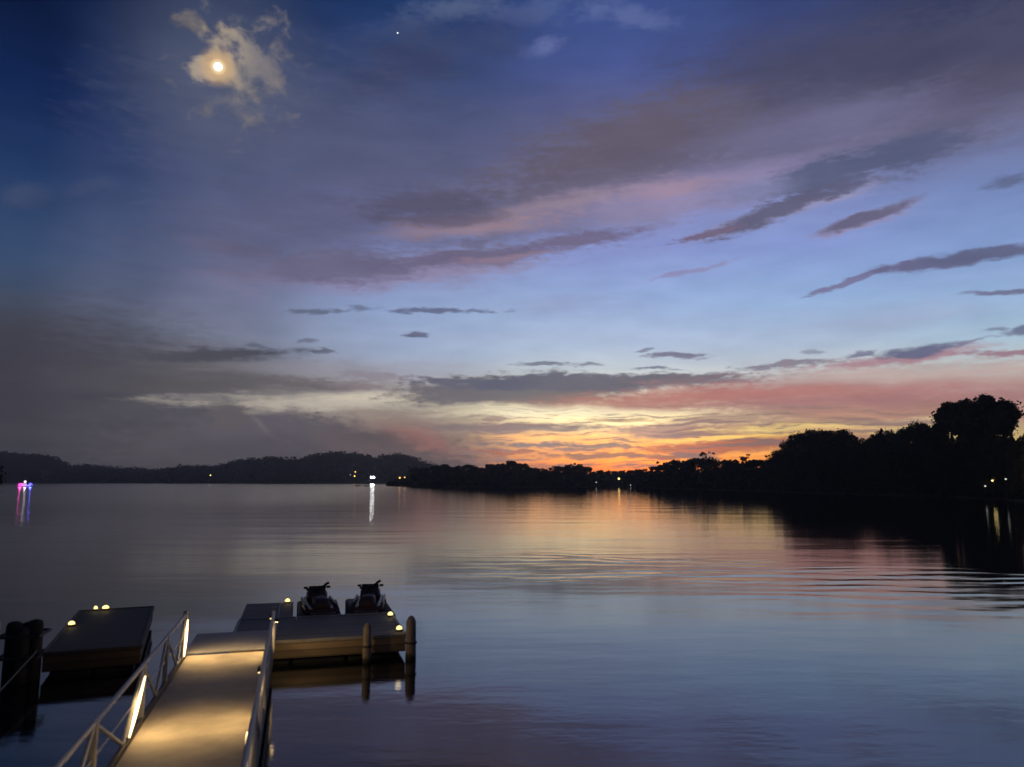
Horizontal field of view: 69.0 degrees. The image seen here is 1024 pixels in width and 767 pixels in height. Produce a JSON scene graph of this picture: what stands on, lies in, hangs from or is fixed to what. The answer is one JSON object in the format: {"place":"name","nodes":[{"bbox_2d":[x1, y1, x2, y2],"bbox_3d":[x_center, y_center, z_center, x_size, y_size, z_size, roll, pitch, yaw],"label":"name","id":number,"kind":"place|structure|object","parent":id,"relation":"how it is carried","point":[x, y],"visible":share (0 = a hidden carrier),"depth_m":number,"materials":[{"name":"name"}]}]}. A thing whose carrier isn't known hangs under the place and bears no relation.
{"place":"outdoors","nodes":[
{"label":"outdoors","id":0,"kind":"place"},
{"bbox_2d":[0,458,410,483],"bbox_3d":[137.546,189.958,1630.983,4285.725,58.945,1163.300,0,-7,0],"label":"hills","id":1,"kind":"structure","parent":0,"point":[44,472],"depth_m":1252.69,"materials":[{"name":"black plant"}]},
{"bbox_2d":[0,450,653,482],"bbox_3d":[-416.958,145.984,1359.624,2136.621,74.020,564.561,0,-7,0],"label":"woods","id":2,"kind":"object","parent":1,"relation":"on","point":[93,473],"visible":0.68,"depth_m":1302.56,"materials":[{"name":"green plant"}]},
{"bbox_2d":[0,483,1023,766],"bbox_3d":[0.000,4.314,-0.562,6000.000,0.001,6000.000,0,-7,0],"label":"water","id":3,"kind":"structure","parent":0,"point":[616,627],"depth_m":24.76,"materials":[{"name":"blue liquid"}]},
{"bbox_2d":[17,481,33,486],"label":"patrol boat","id":4,"kind":"object","parent":3,"relation":"on","point":[24,485],"visible":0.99,"depth_m":494.50,"materials":[{"name":"multicoloured paint"}]},
{"bbox_2d":[0,619,51,683],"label":"pile cluster","id":5,"kind":"object","parent":3,"relation":"in","point":[23,643],"visible":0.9,"depth_m":16.27,"materials":[{"name":"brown wood"}]},
{"bbox_2d":[0,650,36,690],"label":"mooring line","id":6,"kind":"object","parent":5,"relation":"attached to","point":[10,679],"visible":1,"depth_m":14.94,"materials":[{"name":"fabric"}]},
{"bbox_2d":[42,606,154,676],"bbox_3d":[-10.655,6.770,19.536,2.020,0.820,5.970,3,-8,-23],"label":"floating dock","id":7,"kind":"object","parent":3,"relation":"on","point":[108,640],"visible":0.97,"depth_m":17.62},
{"bbox_2d":[67,621,75,625],"bbox_3d":[-11.579,6.305,19.584,0.168,0.115,0.155,2,-8,-16],"label":"dock light","id":8,"kind":"object","parent":7,"relation":"on","point":[71,623],"visible":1,"depth_m":19.53,"materials":[{"name":"glass"}]},
{"bbox_2d":[229,602,405,663],"bbox_3d":[-5.444,6.896,20.797,4.200,0.896,5.975,2,-8,-16],"label":"floating dock","id":9,"kind":"object","parent":3,"relation":"on","point":[301,639],"visible":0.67,"depth_m":18.66,"materials":[{"name":"wood"}]},
{"bbox_2d":[297,599,340,615],"bbox_3d":[-5.894,7.145,22.646,1.260,0.620,3.260,2,-8,-16],"label":"ski port","id":10,"kind":"object","parent":3,"relation":"on","point":[300,612],"visible":0.09,"depth_m":21.96,"materials":[{"name":"plastic"}]},
{"bbox_2d":[300,581,338,615],"bbox_3d":[-5.931,6.589,22.824,1.075,0.929,2.862,3,-8,-21],"label":"jet ski","id":11,"kind":"object","parent":10,"relation":"on","point":[315,600],"visible":0.98,"depth_m":22.11,"materials":[{"name":"plastic"}]},
{"bbox_2d":[362,622,371,662],"bbox_3d":[-3.509,7.258,17.904,0.246,2.930,0.242,3,-8,-23],"label":"piling","id":12,"kind":"object","parent":3,"relation":"in","point":[366,653],"visible":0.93,"depth_m":17.95,"materials":[{"name":"brown wood"}]},
{"bbox_2d":[345,599,395,616],"bbox_3d":[-4.431,7.199,23.056,1.260,0.620,3.260,2,-8,-16],"label":"ski port","id":13,"kind":"object","parent":3,"relation":"on","point":[348,603],"visible":0.08,"depth_m":23.02,"materials":[{"name":"plastic"}]},
{"bbox_2d":[350,580,386,612],"bbox_3d":[-4.449,6.643,23.239,1.075,0.929,2.862,1,-7,-7],"label":"jet ski","id":14,"kind":"object","parent":13,"relation":"on","point":[371,598],"visible":0.98,"depth_m":22.49,"materials":[{"name":"plastic"}]},
{"bbox_2d":[405,616,416,659],"bbox_3d":[-2.502,7.267,18.315,0.298,3.020,0.293,3,-8,-23],"label":"piling","id":15,"kind":"object","parent":3,"relation":"in","point":[410,649],"visible":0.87,"depth_m":18.34,"materials":[{"name":"brown wood"}]},
{"bbox_2d":[0,0,1023,472],"label":"sky","id":16,"kind":"structure","parent":0,"point":[605,235],"materials":[{"name":"blue"}]},
{"bbox_2d":[214,63,221,70],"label":"moon","id":17,"kind":"object","parent":16,"relation":"in","point":[217,66],"visible":1,"depth_m":17241.83,"materials":[{"name":"white"}]},
{"bbox_2d":[596,470,605,477],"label":"cove tree","id":18,"kind":"object","parent":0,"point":[600,472],"visible":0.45,"depth_m":571.76,"materials":[{"name":"green plant"}]},
{"bbox_2d":[388,485,1023,501],"bbox_3d":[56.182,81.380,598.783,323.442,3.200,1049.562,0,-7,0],"label":"shore","id":19,"kind":"structure","parent":0,"point":[928,495],"depth_m":251.16,"materials":[{"name":"soil"}]},
{"bbox_2d":[406,467,419,477],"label":"broadleaf tree","id":20,"kind":"object","parent":19,"relation":"on","point":[412,470],"visible":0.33,"depth_m":593.82,"materials":[{"name":"green plant"}]},
{"bbox_2d":[430,465,442,474],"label":"broadleaf tree","id":21,"kind":"object","parent":19,"relation":"on","point":[434,468],"visible":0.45,"depth_m":570.97,"materials":[{"name":"green plant"}]},
{"bbox_2d":[438,464,449,472],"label":"broadleaf tree","id":22,"kind":"object","parent":19,"relation":"on","point":[443,466],"visible":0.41,"depth_m":570.92,"materials":[{"name":"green plant"}]},
{"bbox_2d":[444,466,454,473],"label":"broadleaf tree","id":23,"kind":"object","parent":19,"relation":"on","point":[449,469],"visible":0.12,"depth_m":565.33,"materials":[{"name":"green plant"}]},
{"bbox_2d":[451,465,460,479],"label":"broadleaf tree","id":24,"kind":"object","parent":19,"relation":"on","point":[456,469],"visible":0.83,"depth_m":548.61,"materials":[{"name":"green plant"}]},
{"bbox_2d":[459,464,475,483],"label":"broadleaf tree","id":25,"kind":"object","parent":19,"relation":"on","point":[463,471],"visible":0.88,"depth_m":546.34,"materials":[{"name":"green plant"}]},
{"bbox_2d":[478,468,487,482],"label":"broadleaf tree","id":26,"kind":"object","parent":19,"relation":"on","point":[481,470],"visible":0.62,"depth_m":537.10,"materials":[{"name":"green plant"}]},
{"bbox_2d":[485,464,504,483],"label":"broadleaf tree","id":27,"kind":"object","parent":19,"relation":"on","point":[488,472],"visible":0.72,"depth_m":529.61,"materials":[{"name":"green plant"}]},
{"bbox_2d":[488,463,508,476],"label":"broadleaf tree","id":28,"kind":"object","parent":19,"relation":"on","point":[503,469],"visible":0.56,"depth_m":531.28,"materials":[{"name":"green plant"}]},
{"bbox_2d":[506,460,519,472],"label":"broadleaf tree","id":29,"kind":"object","parent":19,"relation":"on","point":[512,464],"visible":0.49,"depth_m":534.70,"materials":[{"name":"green plant"}]},
{"bbox_2d":[515,463,530,470],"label":"broadleaf tree","id":30,"kind":"object","parent":19,"relation":"on","point":[520,466],"visible":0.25,"depth_m":537.06,"materials":[{"name":"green plant"}]},
{"bbox_2d":[520,466,532,479],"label":"broadleaf tree","id":31,"kind":"object","parent":19,"relation":"on","point":[523,471],"visible":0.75,"depth_m":520.42,"materials":[{"name":"green plant"}]},
{"bbox_2d":[527,467,539,475],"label":"broadleaf tree","id":32,"kind":"object","parent":19,"relation":"on","point":[534,469],"visible":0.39,"depth_m":521.10,"materials":[{"name":"green plant"}]},
{"bbox_2d":[542,468,556,479],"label":"broadleaf tree","id":33,"kind":"object","parent":19,"relation":"on","point":[548,472],"visible":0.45,"depth_m":507.37,"materials":[{"name":"green plant"}]},
{"bbox_2d":[556,466,569,473],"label":"broadleaf tree","id":34,"kind":"object","parent":19,"relation":"on","point":[562,469],"visible":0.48,"depth_m":504.40,"materials":[{"name":"green plant"}]},
{"bbox_2d":[561,464,573,473],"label":"broadleaf tree","id":35,"kind":"object","parent":19,"relation":"on","point":[567,466],"visible":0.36,"depth_m":506.20,"materials":[{"name":"green plant"}]},
{"bbox_2d":[571,463,586,481],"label":"broadleaf tree","id":36,"kind":"object","parent":19,"relation":"on","point":[580,468],"visible":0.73,"depth_m":498.94,"materials":[{"name":"green plant"}]},
{"bbox_2d":[584,467,594,480],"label":"broadleaf tree","id":37,"kind":"object","parent":19,"relation":"on","point":[589,469],"visible":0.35,"depth_m":525.91,"materials":[{"name":"green plant"}]},
{"bbox_2d":[604,471,612,479],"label":"cove tree","id":38,"kind":"object","parent":19,"relation":"on","point":[606,473],"visible":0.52,"depth_m":581.99,"materials":[{"name":"green plant"}]},
{"bbox_2d":[617,470,626,474],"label":"cove tree","id":39,"kind":"object","parent":19,"relation":"on","point":[622,472],"visible":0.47,"depth_m":591.66,"materials":[{"name":"green plant"}]},
{"bbox_2d":[624,470,635,477],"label":"cove tree","id":40,"kind":"object","parent":19,"relation":"on","point":[628,472],"visible":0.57,"depth_m":555.51,"materials":[{"name":"green plant"}]},
{"bbox_2d":[629,469,641,482],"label":"cove tree","id":41,"kind":"object","parent":19,"relation":"on","point":[635,471],"visible":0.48,"depth_m":513.47,"materials":[{"name":"green plant"}]},
{"bbox_2d":[637,468,648,481],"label":"cove tree","id":42,"kind":"object","parent":19,"relation":"on","point":[641,472],"visible":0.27,"depth_m":478.11,"materials":[{"name":"green plant"}]},
{"bbox_2d":[644,466,660,478],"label":"tree","id":43,"kind":"object","parent":19,"relation":"on","point":[651,468],"visible":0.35,"depth_m":427.96,"materials":[{"name":"green plant"}]},
{"bbox_2d":[655,461,670,480],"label":"tree","id":44,"kind":"object","parent":19,"relation":"on","point":[660,467],"visible":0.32,"depth_m":414.00,"materials":[{"name":"green plant"}]},
{"bbox_2d":[664,459,680,472],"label":"tree","id":45,"kind":"object","parent":19,"relation":"on","point":[673,468],"visible":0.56,"depth_m":403.60,"materials":[{"name":"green plant"}]},
{"bbox_2d":[675,460,687,473],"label":"tree","id":46,"kind":"object","parent":19,"relation":"on","point":[680,465],"visible":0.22,"depth_m":392.89,"materials":[{"name":"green plant"}]},
{"bbox_2d":[679,459,697,479],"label":"wispy tree","id":47,"kind":"object","parent":19,"relation":"on","point":[685,467],"visible":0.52,"depth_m":380.90,"materials":[{"name":"green plant"}]},
{"bbox_2d":[684,457,704,474],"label":"tree","id":48,"kind":"object","parent":19,"relation":"on","point":[693,464],"visible":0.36,"depth_m":379.17,"materials":[{"name":"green plant"}]},
{"bbox_2d":[386,441,1023,498],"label":"undergrowth","id":49,"kind":"object","parent":19,"relation":"on","point":[738,480],"visible":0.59,"depth_m":326.09,"materials":[{"name":"green plant"}]},
{"bbox_2d":[694,451,719,483],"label":"wispy tree","id":50,"kind":"object","parent":19,"relation":"on","point":[705,464],"visible":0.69,"depth_m":361.28,"materials":[{"name":"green plant"}]},
{"bbox_2d":[706,459,720,474],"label":"tree","id":51,"kind":"object","parent":19,"relation":"on","point":[711,469],"visible":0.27,"depth_m":358.34,"materials":[{"name":"black plant"}]},
{"bbox_2d":[713,459,728,473],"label":"tree","id":52,"kind":"object","parent":19,"relation":"on","point":[722,464],"visible":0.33,"depth_m":343.77,"materials":[{"name":"black plant"}]},
{"bbox_2d":[722,459,745,471],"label":"tree","id":53,"kind":"object","parent":19,"relation":"on","point":[732,463],"visible":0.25,"depth_m":338.70,"materials":[{"name":"black plant"}]},
{"bbox_2d":[731,454,750,472],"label":"wispy tree","id":54,"kind":"object","parent":19,"relation":"on","point":[740,466],"visible":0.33,"depth_m":324.10,"materials":[{"name":"black plant"}]},
{"bbox_2d":[744,459,763,472],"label":"tree","id":55,"kind":"object","parent":19,"relation":"on","point":[754,463],"visible":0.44,"depth_m":318.83,"materials":[{"name":"black plant"}]},
{"bbox_2d":[756,455,772,480],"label":"wispy tree","id":56,"kind":"object","parent":19,"relation":"on","point":[763,475],"visible":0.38,"depth_m":302.36,"materials":[{"name":"black plant"}]},
{"bbox_2d":[761,459,771,482],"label":"tree","id":57,"kind":"object","parent":19,"relation":"on","point":[766,461],"visible":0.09,"depth_m":304.08,"materials":[{"name":"black plant"}]},
{"bbox_2d":[766,449,782,474],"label":"grove tree","id":58,"kind":"object","parent":19,"relation":"on","point":[772,454],"visible":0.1,"depth_m":298.44,"materials":[{"name":"black plant"}]},
{"bbox_2d":[767,454,790,487],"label":"understorey tree","id":59,"kind":"object","parent":19,"relation":"on","point":[780,459],"visible":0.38,"depth_m":284.64,"materials":[{"name":"black plant"}]},
{"bbox_2d":[771,439,801,480],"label":"grove tree","id":60,"kind":"object","parent":19,"relation":"on","point":[785,445],"visible":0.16,"depth_m":286.17,"materials":[{"name":"black plant"}]},
{"bbox_2d":[778,448,808,491],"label":"understorey tree","id":61,"kind":"object","parent":19,"relation":"on","point":[788,477],"visible":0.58,"depth_m":272.66,"materials":[{"name":"black plant"}]},
{"bbox_2d":[786,433,805,452],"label":"grove tree","id":62,"kind":"object","parent":19,"relation":"on","point":[790,441],"visible":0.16,"depth_m":283.10,"materials":[{"name":"black plant"}]},
{"bbox_2d":[792,429,816,464],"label":"grove tree","id":63,"kind":"object","parent":19,"relation":"on","point":[800,439],"visible":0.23,"depth_m":272.86,"materials":[{"name":"black plant"}]},
{"bbox_2d":[807,428,832,472],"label":"grove tree","id":64,"kind":"object","parent":19,"relation":"on","point":[819,434],"visible":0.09,"depth_m":264.72,"materials":[{"name":"black plant"}]},
{"bbox_2d":[804,428,852,476],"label":"grove tree","id":65,"kind":"object","parent":19,"relation":"on","point":[835,436],"visible":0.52,"depth_m":251.09,"materials":[{"name":"black plant"}]},
{"bbox_2d":[818,429,852,467],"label":"grove tree","id":66,"kind":"object","parent":19,"relation":"on","point":[848,443],"visible":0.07,"depth_m":252.55,"materials":[{"name":"black plant"}]},
{"bbox_2d":[838,435,858,478],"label":"pointed tree","id":67,"kind":"object","parent":19,"relation":"on","point":[852,437],"visible":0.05,"depth_m":243.07,"materials":[{"name":"black plant"}]},
{"bbox_2d":[851,438,871,445],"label":"grove tree","id":68,"kind":"object","parent":19,"relation":"on","point":[864,442],"visible":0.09,"depth_m":240.84,"materials":[{"name":"black plant"}]},
{"bbox_2d":[860,432,880,451],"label":"grove tree","id":69,"kind":"object","parent":19,"relation":"on","point":[871,438],"visible":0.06,"depth_m":239.98,"materials":[{"name":"black plant"}]},
{"bbox_2d":[860,428,888,494],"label":"pointed tree","id":70,"kind":"object","parent":19,"relation":"on","point":[880,436],"visible":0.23,"depth_m":229.73,"materials":[{"name":"black plant"}]},
{"bbox_2d":[873,428,897,445],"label":"grove tree","id":71,"kind":"object","parent":19,"relation":"on","point":[888,435],"visible":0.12,"depth_m":232.97,"materials":[{"name":"black plant"}]},
{"bbox_2d":[890,429,914,444],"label":"grove tree","id":72,"kind":"object","parent":19,"relation":"on","point":[900,435],"visible":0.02,"depth_m":229.64,"materials":[{"name":"black plant"}]},
{"bbox_2d":[891,424,917,460],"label":"grove tree","id":73,"kind":"object","parent":19,"relation":"on","point":[905,437],"visible":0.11,"depth_m":220.29,"materials":[{"name":"black plant"}]},
{"bbox_2d":[906,419,928,441],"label":"grove tree","id":74,"kind":"object","parent":19,"relation":"on","point":[915,426],"visible":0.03,"depth_m":219.64,"materials":[{"name":"black plant"}]},
{"bbox_2d":[909,424,936,446],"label":"grove tree","id":75,"kind":"object","parent":19,"relation":"on","point":[925,434],"visible":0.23,"depth_m":210.56,"materials":[{"name":"black plant"}]},
{"bbox_2d":[923,400,964,489],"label":"tall tree","id":76,"kind":"object","parent":19,"relation":"on","point":[940,415],"visible":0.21,"depth_m":198.87,"materials":[{"name":"black plant"}]},
{"bbox_2d":[941,393,995,486],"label":"tall tree","id":77,"kind":"object","parent":19,"relation":"on","point":[961,409],"visible":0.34,"depth_m":189.03,"materials":[{"name":"black plant"}]},
{"bbox_2d":[961,396,1023,491],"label":"tall tree","id":78,"kind":"object","parent":19,"relation":"on","point":[975,425],"visible":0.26,"depth_m":178.08,"materials":[{"name":"black plant"}]},
{"bbox_2d":[983,407,1023,496],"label":"tall tree","id":79,"kind":"object","parent":19,"relation":"on","point":[1008,420],"visible":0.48,"depth_m":170.08,"materials":[{"name":"black plant"}]},
{"bbox_2d":[998,443,1021,494],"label":"lamplit tree","id":80,"kind":"object","parent":19,"relation":"on","point":[1009,454],"visible":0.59,"depth_m":159.40,"materials":[{"name":"black plant"}]},
{"bbox_2d":[1017,433,1023,466],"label":"tall tree","id":81,"kind":"object","parent":19,"relation":"on","point":[1019,445],"visible":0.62,"depth_m":158.48,"materials":[{"name":"black plant"}]},
{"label":"bank","id":82,"kind":"structure","parent":0,"visible":0},
{"bbox_2d":[0,466,6,491],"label":"tree","id":83,"kind":"object","parent":82,"relation":"on","point":[1,480],"visible":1,"depth_m":70.46,"materials":[{"name":"black plant"}]},
{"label":"ground","id":84,"kind":"structure","parent":0,"visible":0},
{"bbox_2d":[53,606,275,766],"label":"gangway","id":85,"kind":"object","parent":84,"relation":"on","point":[208,710],"visible":0.95,"depth_m":12.05,"materials":[{"name":"metal"}]},
{"bbox_2d":[126,674,145,739],"bbox_3d":[-5.692,4.880,11.293,0.084,0.678,1.024,2,-8,-16],"label":"light bar","id":86,"kind":"object","parent":85,"relation":"on","point":[135,712],"visible":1,"depth_m":11.22,"materials":[{"name":"plastic"}]},
{"bbox_2d":[181,619,187,656],"bbox_3d":[-7.057,5.494,16.085,0.084,0.757,0.342,2,-8,-16],"label":"light bar","id":87,"kind":"object","parent":85,"relation":"on","point":[184,640],"visible":1,"depth_m":16.05,"materials":[{"name":"plastic"}]}
]}

